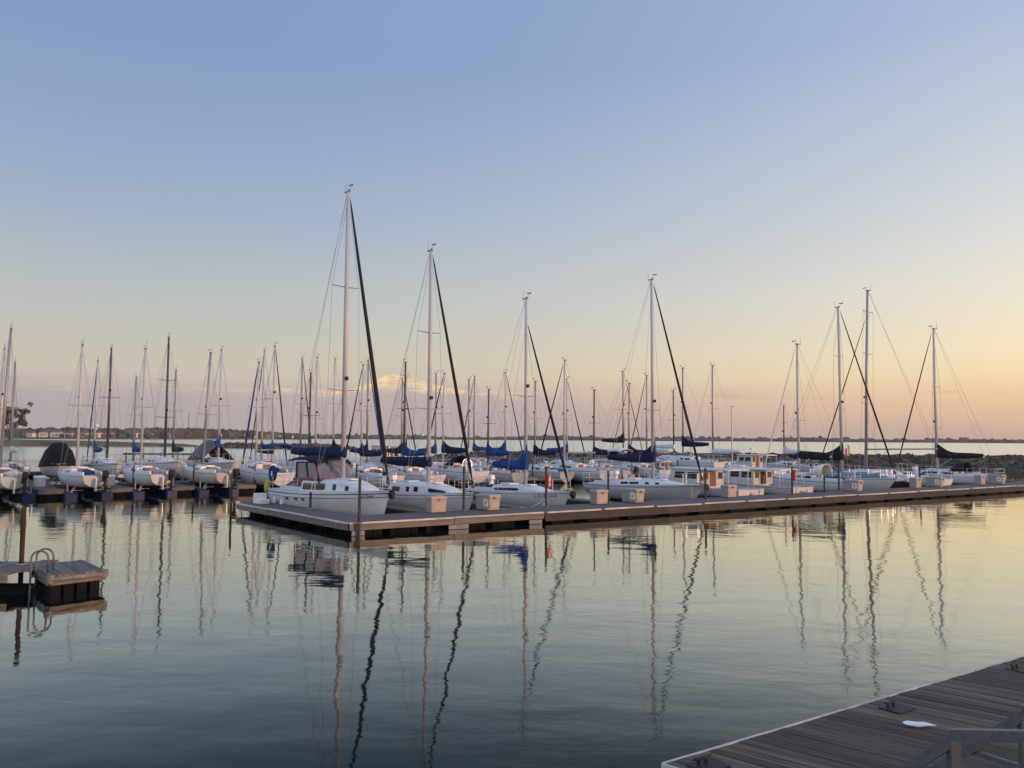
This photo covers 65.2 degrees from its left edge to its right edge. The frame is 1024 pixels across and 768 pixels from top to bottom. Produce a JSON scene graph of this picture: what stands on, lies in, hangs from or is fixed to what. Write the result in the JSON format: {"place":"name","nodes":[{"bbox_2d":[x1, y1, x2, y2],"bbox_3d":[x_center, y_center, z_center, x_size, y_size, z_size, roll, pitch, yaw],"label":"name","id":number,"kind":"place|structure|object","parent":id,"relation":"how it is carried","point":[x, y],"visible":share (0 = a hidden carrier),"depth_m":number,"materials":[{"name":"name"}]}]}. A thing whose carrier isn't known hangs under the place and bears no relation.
{"place":"outdoors","nodes":[
{"label":"outdoors","id":0,"kind":"place"},
{"bbox_2d":[3,446,196,446],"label":"sand rim","id":1,"kind":"object","parent":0,"point":[100,446],"visible":0.21,"depth_m":262.07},
{"bbox_2d":[5,439,197,445],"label":"land spit","id":2,"kind":"structure","parent":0,"point":[39,442],"depth_m":268.05,"materials":[{"name":"green plant"}]},
{"bbox_2d":[5,402,33,439],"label":"shade tree","id":3,"kind":"object","parent":2,"relation":"on","point":[21,421],"visible":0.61,"depth_m":275.30,"materials":[{"name":"green plant"}]},
{"bbox_2d":[5,437,286,439],"bbox_3d":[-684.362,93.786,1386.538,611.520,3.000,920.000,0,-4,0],"label":"shore","id":4,"kind":"structure","parent":0,"point":[118,438],"depth_m":941.62,"materials":[{"name":"green plant"}]},
{"bbox_2d":[5,426,307,439],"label":"shore trees","id":5,"kind":"object","parent":4,"relation":"on","point":[188,432],"visible":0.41,"depth_m":1079.71,"materials":[{"name":"plant"}]},
{"bbox_2d":[0,459,1023,767],"bbox_3d":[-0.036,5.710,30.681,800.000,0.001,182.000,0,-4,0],"label":"harbour water","id":6,"kind":"structure","parent":0,"point":[202,631],"depth_m":15.13,"materials":[{"name":"liquid"}]},
{"bbox_2d":[0,343,16,469],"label":"sailboat","id":7,"kind":"object","parent":6,"relation":"on","point":[3,389],"visible":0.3,"depth_m":54.58,"materials":[{"name":"white plastic"}]},
{"bbox_2d":[0,325,28,497],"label":"sailboat","id":8,"kind":"object","parent":6,"relation":"on","point":[13,481],"visible":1,"depth_m":45.80,"materials":[{"name":"white plastic"}]},
{"bbox_2d":[2,358,29,473],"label":"sailboat","id":9,"kind":"object","parent":6,"relation":"on","point":[20,465],"visible":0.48,"depth_m":65.68,"materials":[{"name":"white plastic"}]},
{"bbox_2d":[0,482,35,499],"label":"boat lift","id":10,"kind":"object","parent":6,"relation":"on","point":[20,496],"visible":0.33,"depth_m":45.47,"materials":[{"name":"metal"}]},
{"bbox_2d":[15,507,26,582],"bbox_3d":[-11.949,4.541,19.470,0.259,3.050,0.260,0,-4,0],"label":"mooring pile","id":11,"kind":"object","parent":6,"relation":"in","point":[22,540],"visible":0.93,"depth_m":19.48,"materials":[{"name":"wood"}]},
{"bbox_2d":[0,560,58,589],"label":"walkway","id":12,"kind":"structure","parent":6,"relation":"on","point":[7,568],"depth_m":18.80,"materials":[{"name":"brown wood"}]},
{"bbox_2d":[26,484,63,498],"bbox_3d":[-28.403,6.652,48.285,1.300,0.870,6.230,4,-5,-39],"label":"finger dock","id":13,"kind":"object","parent":6,"relation":"on","point":[48,492],"visible":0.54,"depth_m":46.10,"materials":[{"name":"brown wood"}]},
{"bbox_2d":[33,476,46,486],"bbox_3d":[-28.586,5.888,48.410,0.560,0.650,0.960,4,-5,-39],"label":"dock locker","id":14,"kind":"object","parent":13,"relation":"on","point":[39,481],"visible":1,"depth_m":48.08,"materials":[{"name":"white plastic"}]},
{"bbox_2d":[34,473,60,483],"bbox_3d":[-32.059,6.944,56.465,2.700,1.240,5.400,4,-5,-39],"label":"boat lift","id":15,"kind":"object","parent":6,"relation":"on","point":[49,479],"visible":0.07,"depth_m":54.31,"materials":[{"name":"metal"}]},
{"bbox_2d":[38,442,75,480],"bbox_3d":[-32.188,5.476,56.742,2.478,2.726,5.650,3,-5,-30],"label":"covered runabout","id":16,"kind":"object","parent":15,"relation":"on","point":[52,455],"visible":0.74,"depth_m":55.05,"materials":[{"name":"fabric"}]},
{"bbox_2d":[31,560,107,594],"bbox_3d":[-10.713,4.798,19.149,1.340,0.810,2.252,4,-5,-44],"label":"swim raft","id":17,"kind":"object","parent":6,"relation":"on","point":[72,576],"visible":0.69,"depth_m":18.63,"materials":[{"name":"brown wood"}]},
{"bbox_2d":[28,548,54,592],"bbox_3d":[-10.935,4.676,18.583,0.404,1.672,0.424,1,-4,-14],"label":"swim ladder","id":18,"kind":"object","parent":17,"relation":"attached to","point":[36,559],"visible":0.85,"depth_m":18.48,"materials":[{"name":"metal"}]},
{"bbox_2d":[47,479,112,498],"bbox_3d":[-26.540,6.454,48.797,2.700,1.240,5.400,4,-5,-43],"label":"boat lift","id":19,"kind":"object","parent":6,"relation":"on","point":[71,494],"visible":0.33,"depth_m":47.44,"materials":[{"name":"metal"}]},
{"bbox_2d":[58,337,108,495],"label":"sailboat","id":20,"kind":"object","parent":6,"relation":"on","point":[86,479],"visible":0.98,"depth_m":47.34,"materials":[{"name":"white plastic"}]},
{"bbox_2d":[80,356,105,465],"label":"sailboat","id":21,"kind":"object","parent":6,"relation":"on","point":[98,449],"visible":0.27,"depth_m":69.29,"materials":[{"name":"white plastic"}]},
{"bbox_2d":[82,344,122,478],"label":"sailboat","id":22,"kind":"object","parent":6,"relation":"on","point":[105,463],"visible":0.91,"depth_m":57.98,"materials":[{"name":"white plastic"}]},
{"bbox_2d":[99,484,133,496],"bbox_3d":[-25.325,6.812,50.334,1.300,0.870,6.230,4,-5,-39],"label":"finger dock","id":23,"kind":"object","parent":6,"relation":"on","point":[116,490],"visible":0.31,"depth_m":48.09,"materials":[{"name":"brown wood"}]},
{"bbox_2d":[21,479,243,490],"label":"floating pier","id":24,"kind":"structure","parent":6,"relation":"on","point":[123,483],"depth_m":53.79,"materials":[{"name":"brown wood"}]},
{"bbox_2d":[121,377,144,474],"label":"sailboat","id":25,"kind":"object","parent":6,"relation":"on","point":[132,462],"visible":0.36,"depth_m":70.69,"materials":[{"name":"white plastic"}]},
{"bbox_2d":[117,479,177,496],"bbox_3d":[-23.546,6.609,50.790,2.700,1.240,5.400,4,-5,-43],"label":"boat lift","id":26,"kind":"object","parent":6,"relation":"on","point":[140,492],"visible":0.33,"depth_m":49.38,"materials":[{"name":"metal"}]},
{"bbox_2d":[122,345,174,493],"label":"sailboat","id":27,"kind":"object","parent":6,"relation":"on","point":[152,478],"visible":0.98,"depth_m":49.31,"materials":[{"name":"white plastic"}]},
{"bbox_2d":[136,333,181,477],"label":"sailboat","id":28,"kind":"object","parent":6,"relation":"on","point":[166,462],"visible":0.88,"depth_m":60.20,"materials":[{"name":"white plastic"}]},
{"bbox_2d":[163,369,190,476],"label":"sailboat","id":29,"kind":"object","parent":6,"relation":"on","point":[183,464],"visible":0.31,"depth_m":72.44,"materials":[{"name":"white plastic"}]},
{"bbox_2d":[164,483,194,494],"bbox_3d":[-22.415,6.963,52.271,1.300,0.870,6.230,4,-5,-39],"label":"finger dock","id":30,"kind":"object","parent":6,"relation":"on","point":[182,489],"visible":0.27,"depth_m":50.05,"materials":[{"name":"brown wood"}]},
{"bbox_2d":[174,476,238,494],"bbox_3d":[-20.427,6.771,52.865,2.700,1.240,5.400,4,-5,-43],"label":"boat lift","id":31,"kind":"object","parent":6,"relation":"on","point":[199,490],"visible":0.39,"depth_m":51.39,"materials":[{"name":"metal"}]},
{"bbox_2d":[185,346,238,488],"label":"sailboat","id":32,"kind":"object","parent":31,"relation":"on","point":[214,476],"visible":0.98,"depth_m":51.32,"materials":[{"name":"white plastic"}]},
{"bbox_2d":[187,346,235,471],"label":"sailboat","id":33,"kind":"object","parent":6,"relation":"on","point":[220,452],"visible":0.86,"depth_m":62.56,"materials":[{"name":"white plastic"}]},
{"bbox_2d":[228,481,255,492],"bbox_3d":[-19.212,7.129,54.402,1.300,0.870,6.230,4,-5,-39],"label":"finger dock","id":34,"kind":"object","parent":6,"relation":"on","point":[244,487],"visible":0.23,"depth_m":52.12,"materials":[{"name":"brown wood"}]},
{"bbox_2d":[241,342,288,470],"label":"sailboat","id":35,"kind":"object","parent":6,"relation":"on","point":[273,409],"visible":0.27,"depth_m":64.78,"materials":[{"name":"white plastic"}]},
{"bbox_2d":[239,359,294,489],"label":"sailboat","id":36,"kind":"object","parent":6,"relation":"on","point":[249,474],"visible":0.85,"depth_m":53.93,"materials":[{"name":"white plastic"}]},
{"bbox_2d":[248,345,288,467],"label":"sailboat","id":37,"kind":"object","parent":6,"relation":"on","point":[263,399],"visible":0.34,"depth_m":77.26,"materials":[{"name":"white plastic"}]},
{"bbox_2d":[278,354,311,465],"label":"sailboat","id":38,"kind":"object","parent":6,"relation":"on","point":[300,442],"visible":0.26,"depth_m":79.33,"materials":[{"name":"white plastic"}]},
{"bbox_2d":[287,354,328,470],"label":"sailboat","id":39,"kind":"object","parent":6,"relation":"on","point":[316,406],"visible":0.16,"depth_m":66.96,"materials":[{"name":"white plastic"}]},
{"bbox_2d":[290,366,328,481],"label":"sailboat","id":40,"kind":"object","parent":6,"relation":"on","point":[309,421],"visible":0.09,"depth_m":57.30,"materials":[{"name":"white plastic"}]},
{"bbox_2d":[267,184,394,515],"bbox_3d":[-8.143,-1.247,37.423,2.991,16.500,9.380,4,-5,-43],"label":"sailboat","id":41,"kind":"object","parent":6,"relation":"on","point":[326,478],"visible":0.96,"depth_m":36.56,"materials":[{"name":"white plastic"}]},
{"bbox_2d":[297,460,352,477],"bbox_3d":[-8.701,3.961,37.627,1.800,0.824,2.405,4,-5,-43],"label":"dodger window","id":42,"kind":"structure","parent":41,"relation":"in","point":[329,470],"depth_m":36.94,"materials":[{"name":"clear plastic"}]},
{"bbox_2d":[322,356,359,462],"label":"sailboat","id":43,"kind":"object","parent":6,"relation":"on","point":[333,414],"visible":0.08,"depth_m":81.23,"materials":[{"name":"white plastic"}]},
{"bbox_2d":[356,477,361,535],"bbox_3d":[-5.609,5.108,29.351,0.261,3.350,0.262,0,-4,0],"label":"mooring pile","id":44,"kind":"object","parent":6,"relation":"in","point":[359,522],"visible":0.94,"depth_m":29.35,"materials":[{"name":"wood"}]},
{"bbox_2d":[349,358,384,469],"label":"sailboat","id":45,"kind":"object","parent":6,"relation":"on","point":[364,464],"visible":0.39,"depth_m":69.31,"materials":[{"name":"white plastic"}]},
{"bbox_2d":[346,362,404,486],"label":"sailboat","id":46,"kind":"object","parent":6,"relation":"on","point":[369,470],"visible":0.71,"depth_m":58.25,"materials":[{"name":"white plastic"}]},
{"bbox_2d":[362,445,398,464],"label":"motor cruiser","id":47,"kind":"object","parent":6,"relation":"on","point":[376,447],"visible":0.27,"depth_m":81.44,"materials":[{"name":"white plastic"}]},
{"bbox_2d":[236,502,543,535],"bbox_3d":[-5.848,5.963,36.014,9.956,0.851,11.258,3,-5,-34],"label":"floating dock","id":48,"kind":"object","parent":6,"relation":"on","point":[398,522],"visible":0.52,"depth_m":32.38,"materials":[{"name":"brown wood"}]},
{"bbox_2d":[253,493,269,503],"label":"dock steps","id":49,"kind":"structure","parent":48,"relation":"on","point":[259,498],"depth_m":37.83,"materials":[{"name":"white plastic"}]},
{"bbox_2d":[425,495,446,512],"bbox_3d":[-3.231,5.109,34.053,0.819,0.680,0.565,4,-5,-39],"label":"dock box","id":50,"kind":"object","parent":48,"relation":"on","point":[435,504],"visible":1,"depth_m":33.85,"materials":[{"name":"plastic"}]},
{"bbox_2d":[475,493,500,509],"bbox_3d":[-1.075,5.221,35.487,0.668,0.680,1.154,4,-5,-39],"label":"dock box","id":51,"kind":"object","parent":48,"relation":"on","point":[487,501],"visible":1,"depth_m":35.18,"materials":[{"name":"white plastic"}]},
{"bbox_2d":[369,375,416,470],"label":"sailboat","id":52,"kind":"object","parent":6,"relation":"on","point":[396,450],"visible":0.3,"depth_m":71.19,"materials":[{"name":"white plastic"},{"name":"aluminium"},{"name":"stainless steel"}]},
{"bbox_2d":[389,375,417,456],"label":"sailboat","id":53,"kind":"object","parent":6,"relation":"on","point":[406,427],"visible":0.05,"depth_m":85.71,"materials":[{"name":"white plastic"}]},
{"bbox_2d":[385,504,425,513],"bbox_3d":[-5.645,6.054,36.947,0.960,0.800,6.530,4,-5,-39],"label":"finger dock","id":54,"kind":"object","parent":6,"relation":"on","point":[392,509],"visible":0.13,"depth_m":35.80,"materials":[{"name":"wood"}]},
{"bbox_2d":[383,359,445,481],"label":"sailboat","id":55,"kind":"object","parent":6,"relation":"on","point":[414,474],"visible":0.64,"depth_m":59.97,"materials":[{"name":"white plastic"}]},
{"bbox_2d":[358,243,479,510],"bbox_3d":[-4.367,0.056,39.261,2.792,14.200,8.664,4,-5,-42],"label":"sailboat","id":56,"kind":"object","parent":6,"relation":"on","point":[416,492],"visible":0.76,"depth_m":38.41,"materials":[{"name":"white plastic"}]},
{"bbox_2d":[416,370,450,464],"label":"sailboat","id":57,"kind":"object","parent":6,"relation":"on","point":[434,451],"visible":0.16,"depth_m":73.10,"materials":[{"name":"white plastic"}]},
{"bbox_2d":[420,370,488,485],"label":"sailboat","id":58,"kind":"object","parent":6,"relation":"on","point":[454,467],"visible":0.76,"depth_m":61.17,"materials":[{"name":"white plastic"}]},
{"bbox_2d":[436,375,486,466],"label":"sailboat","id":59,"kind":"object","parent":6,"relation":"on","point":[469,416],"visible":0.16,"depth_m":75.06,"materials":[{"name":"white plastic"}]},
{"bbox_2d":[459,374,501,462],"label":"sailboat","id":60,"kind":"object","parent":6,"relation":"on","point":[477,448],"visible":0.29,"depth_m":90.26,"materials":[{"name":"white plastic"}]},
{"bbox_2d":[472,369,522,464],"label":"sailboat","id":61,"kind":"object","parent":6,"relation":"on","point":[503,446],"visible":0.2,"depth_m":77.28,"materials":[{"name":"white plastic"}]},
{"bbox_2d":[472,386,528,483],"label":"sailboat","id":62,"kind":"object","parent":6,"relation":"on","point":[501,473],"visible":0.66,"depth_m":63.75,"materials":[{"name":"white plastic"},{"name":"navy canvas"},{"name":"stainless steel"}]},
{"bbox_2d":[457,292,575,506],"bbox_3d":[0.402,1.198,42.331,2.693,12.400,8.164,4,-5,-41],"label":"sailboat","id":63,"kind":"object","parent":6,"relation":"on","point":[525,494],"visible":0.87,"depth_m":41.61,"materials":[{"name":"white plastic"}]},
{"bbox_2d":[514,378,574,483],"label":"sailboat","id":64,"kind":"object","parent":6,"relation":"on","point":[556,473],"visible":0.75,"depth_m":66.48,"materials":[{"name":"white plastic"}]},
{"bbox_2d":[532,376,587,464],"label":"sailboat","id":65,"kind":"object","parent":6,"relation":"on","point":[566,450],"visible":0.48,"depth_m":81.38,"materials":[{"name":"white plastic"}]},
{"bbox_2d":[537,356,616,482],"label":"sailboat","id":66,"kind":"object","parent":6,"relation":"on","point":[579,469],"visible":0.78,"depth_m":67.64,"materials":[{"name":"white plastic"}]},
{"bbox_2d":[565,498,611,504],"bbox_3d":[2.722,6.508,42.814,0.960,0.800,7.030,4,-5,-39],"label":"finger dock","id":67,"kind":"object","parent":6,"relation":"on","point":[570,501],"visible":0.09,"depth_m":41.45,"materials":[{"name":"wood"}]},
{"bbox_2d":[571,387,638,478],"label":"sailboat","id":68,"kind":"object","parent":6,"relation":"on","point":[616,450],"visible":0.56,"depth_m":70.06,"materials":[{"name":"white plastic"}]},
{"bbox_2d":[587,371,642,464],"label":"sailboat","id":69,"kind":"object","parent":6,"relation":"on","point":[621,439],"visible":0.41,"depth_m":85.77,"materials":[{"name":"white plastic"}]},
{"bbox_2d":[609,380,670,478],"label":"sailboat","id":70,"kind":"object","parent":6,"relation":"on","point":[644,465],"visible":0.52,"depth_m":73.04,"materials":[{"name":"white plastic"}]},
{"bbox_2d":[582,274,708,500],"bbox_3d":[7.989,0.548,47.507,2.792,14.500,8.564,4,-5,-41],"label":"sailboat","id":71,"kind":"object","parent":6,"relation":"on","point":[659,488],"visible":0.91,"depth_m":46.86,"materials":[{"name":"white plastic"}]},
{"bbox_2d":[631,373,669,463],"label":"sailboat","id":72,"kind":"object","parent":6,"relation":"on","point":[659,449],"visible":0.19,"depth_m":87.52,"materials":[{"name":"white plastic"}]},
{"bbox_2d":[646,460,683,468],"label":"motor cruiser","id":73,"kind":"object","parent":6,"relation":"on","point":[661,463],"visible":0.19,"depth_m":75.12,"materials":[{"name":"white plastic"}]},
{"bbox_2d":[655,388,692,459],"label":"sailboat","id":74,"kind":"object","parent":6,"relation":"on","point":[670,446],"visible":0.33,"depth_m":89.92,"materials":[{"name":"white plastic"}]},
{"bbox_2d":[658,365,724,467],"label":"sailboat","id":75,"kind":"object","parent":6,"relation":"on","point":[688,461],"visible":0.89,"depth_m":76.59,"materials":[{"name":"white plastic"}]},
{"bbox_2d":[644,466,763,495],"bbox_3d":[11.405,6.249,49.374,2.798,2.223,8.716,4,-5,-39],"label":"motor cruiser","id":76,"kind":"object","parent":6,"relation":"on","point":[715,480],"visible":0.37,"depth_m":48.30,"materials":[{"name":"white plastic"}]},
{"bbox_2d":[689,363,755,472],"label":"sailboat","id":77,"kind":"object","parent":6,"relation":"on","point":[721,452],"visible":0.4,"depth_m":79.74,"materials":[{"name":"white plastic"}]},
{"bbox_2d":[724,441,786,474],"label":"motor cruiser","id":78,"kind":"object","parent":6,"relation":"on","point":[757,458],"visible":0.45,"depth_m":82.06,"materials":[{"name":"white plastic"}]},
{"bbox_2d":[506,482,1023,522],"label":"floating dock","id":79,"kind":"object","parent":6,"relation":"on","point":[565,513],"visible":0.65,"depth_m":42.33,"materials":[{"name":"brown wood"}]},
{"bbox_2d":[589,489,608,503],"bbox_3d":[4.255,5.497,39.035,0.819,0.680,0.565,4,-5,-39],"label":"dock box","id":80,"kind":"object","parent":79,"relation":"on","point":[598,496],"visible":1,"depth_m":38.84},
{"bbox_2d":[620,488,644,502],"bbox_3d":[6.078,5.592,40.248,0.668,0.680,1.154,4,-5,-39],"label":"dock box","id":81,"kind":"object","parent":79,"relation":"on","point":[634,495],"visible":1,"depth_m":39.97,"materials":[{"name":"white plastic"}]},
{"bbox_2d":[720,484,736,496],"bbox_3d":[11.989,5.899,44.183,0.819,0.680,0.565,4,-5,-39],"label":"dock box","id":82,"kind":"object","parent":79,"relation":"on","point":[728,490],"visible":1,"depth_m":43.98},
{"bbox_2d":[842,479,863,490],"bbox_3d":[21.496,6.388,50.450,0.668,0.680,1.154,4,-5,-39],"label":"dock box","id":83,"kind":"object","parent":79,"relation":"on","point":[852,485],"visible":1,"depth_m":50.21,"materials":[{"name":"white plastic"}]},
{"bbox_2d":[908,477,921,487],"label":"dock box","id":84,"kind":"object","parent":79,"relation":"on","point":[914,482],"visible":1,"depth_m":54.10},
{"bbox_2d":[925,476,944,486],"bbox_3d":[29.522,6.804,55.791,0.668,0.680,1.154,4,-5,-39],"label":"dock box","id":85,"kind":"object","parent":79,"relation":"on","point":[933,481],"visible":1,"depth_m":55.55,"materials":[{"name":"white plastic"}]},
{"bbox_2d":[987,474,1005,483],"bbox_3d":[36.571,7.161,60.364,0.668,0.680,1.154,4,-5,-39],"label":"dock box","id":86,"kind":"object","parent":79,"relation":"on","point":[996,478],"visible":1,"depth_m":60.16,"materials":[{"name":"white plastic"}]},
{"bbox_2d":[723,467,813,492],"bbox_3d":[15.544,6.492,52.007,2.699,2.150,8.316,4,-5,-39],"label":"motor cruiser","id":87,"kind":"object","parent":6,"relation":"on","point":[759,477],"visible":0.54,"depth_m":50.93,"materials":[{"name":"white plastic"}]},
{"bbox_2d":[764,405,820,471],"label":"sailboat","id":88,"kind":"object","parent":6,"relation":"on","point":[784,463],"visible":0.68,"depth_m":85.58,"materials":[{"name":"white plastic"}]},
{"bbox_2d":[761,341,860,490],"bbox_3d":[20.267,2.554,55.189,2.274,11.700,7.181,4,-5,-39],"label":"sailboat","id":89,"kind":"object","parent":6,"relation":"on","point":[814,476],"visible":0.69,"depth_m":54.56,"materials":[{"name":"white plastic"}]},
{"bbox_2d":[772,301,896,489],"bbox_3d":[23.261,1.285,58.334,2.891,14.700,9.270,4,-5,-42],"label":"sailboat","id":90,"kind":"object","parent":6,"relation":"on","point":[874,481],"visible":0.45,"depth_m":57.42,"materials":[{"name":"white plastic"}]},
{"bbox_2d":[661,655,1023,767],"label":"boardwalk dock","id":91,"kind":"object","parent":6,"relation":"on","point":[869,734],"visible":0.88,"depth_m":8.55,"materials":[{"name":"wood"}]},
{"bbox_2d":[686,754,731,767],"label":"dock cleat","id":92,"kind":"object","parent":91,"relation":"on","point":[706,761],"visible":1,"depth_m":7.63,"materials":[{"name":"metal"}]},
{"bbox_2d":[878,699,915,713],"bbox_3d":[4.468,3.730,9.281,0.340,0.067,0.260,3,-5,-33],"label":"dock cleat","id":93,"kind":"object","parent":91,"relation":"on","point":[893,706],"visible":1,"depth_m":9.28,"materials":[{"name":"metal"}]},
{"bbox_2d":[903,721,935,726],"bbox_3d":[4.416,3.689,8.675,0.333,0.031,0.098,-1,-4,18],"label":"paper scrap","id":94,"kind":"object","parent":91,"relation":"on","point":[918,724],"visible":1,"depth_m":8.66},
{"bbox_2d":[899,704,1023,767],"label":"railing","id":95,"kind":"object","parent":91,"relation":"on","point":[1004,731],"visible":1,"depth_m":5.81,"materials":[{"name":"metal"}]},
{"bbox_2d":[852,470,911,487],"bbox_3d":[25.990,7.212,58.689,2.303,1.757,6.916,4,-5,-39],"label":"motor cruiser","id":96,"kind":"object","parent":6,"relation":"on","point":[899,482],"visible":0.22,"depth_m":56.57,"materials":[{"name":"white plastic"}]},
{"bbox_2d":[819,284,952,485],"bbox_3d":[28.466,0.465,62.520,2.991,17.000,10.463,8,-8,-38],"label":"sailboat","id":97,"kind":"object","parent":6,"relation":"on","point":[915,469],"visible":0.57,"depth_m":62.54,"materials":[{"name":"white plastic"}]},
{"bbox_2d":[895,323,1005,482],"bbox_3d":[35.310,2.050,65.475,2.693,14.300,8.270,4,-5,-39],"label":"sailboat","id":98,"kind":"object","parent":6,"relation":"on","point":[958,473],"visible":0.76,"depth_m":64.98,"materials":[{"name":"white plastic"}]},
{"bbox_2d":[0,0,1023,439],"label":"sky","id":99,"kind":"structure","parent":0,"point":[184,169],"materials":[{"name":"blue"}]},
{"bbox_2d":[3,439,1023,461],"bbox_3d":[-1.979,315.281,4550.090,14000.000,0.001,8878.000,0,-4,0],"label":"lake water","id":100,"kind":"structure","parent":0,"point":[32,453],"depth_m":411.00,"materials":[{"name":"liquid"}]},
{"bbox_2d":[221,442,353,448],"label":"rock breakwater","id":101,"kind":"object","parent":100,"relation":"in","point":[234,445],"visible":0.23,"depth_m":253.81,"materials":[{"name":"stone"}]},
{"bbox_2d":[311,438,989,442],"bbox_3d":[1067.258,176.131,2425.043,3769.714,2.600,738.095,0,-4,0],"label":"shore","id":102,"kind":"structure","parent":0,"point":[741,441],"depth_m":2294.42,"materials":[{"name":"plant"}]},
{"bbox_2d":[307,433,1023,442],"bbox_3d":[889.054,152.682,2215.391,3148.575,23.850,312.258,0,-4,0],"label":"treeline","id":103,"kind":"object","parent":102,"relation":"on","point":[791,438],"visible":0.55,"depth_m":2306.21,"materials":[{"name":"green plant"}]},
{"bbox_2d":[439,451,1023,471],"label":"breakwater bank","id":104,"kind":"structure","parent":0,"point":[833,463],"depth_m":104.48,"materials":[{"name":"stone"}]},
{"bbox_2d":[423,450,1023,472],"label":"breakwater rocks","id":105,"kind":"object","parent":104,"relation":"on","point":[978,465],"visible":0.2,"depth_m":105.60,"materials":[{"name":"stone"}]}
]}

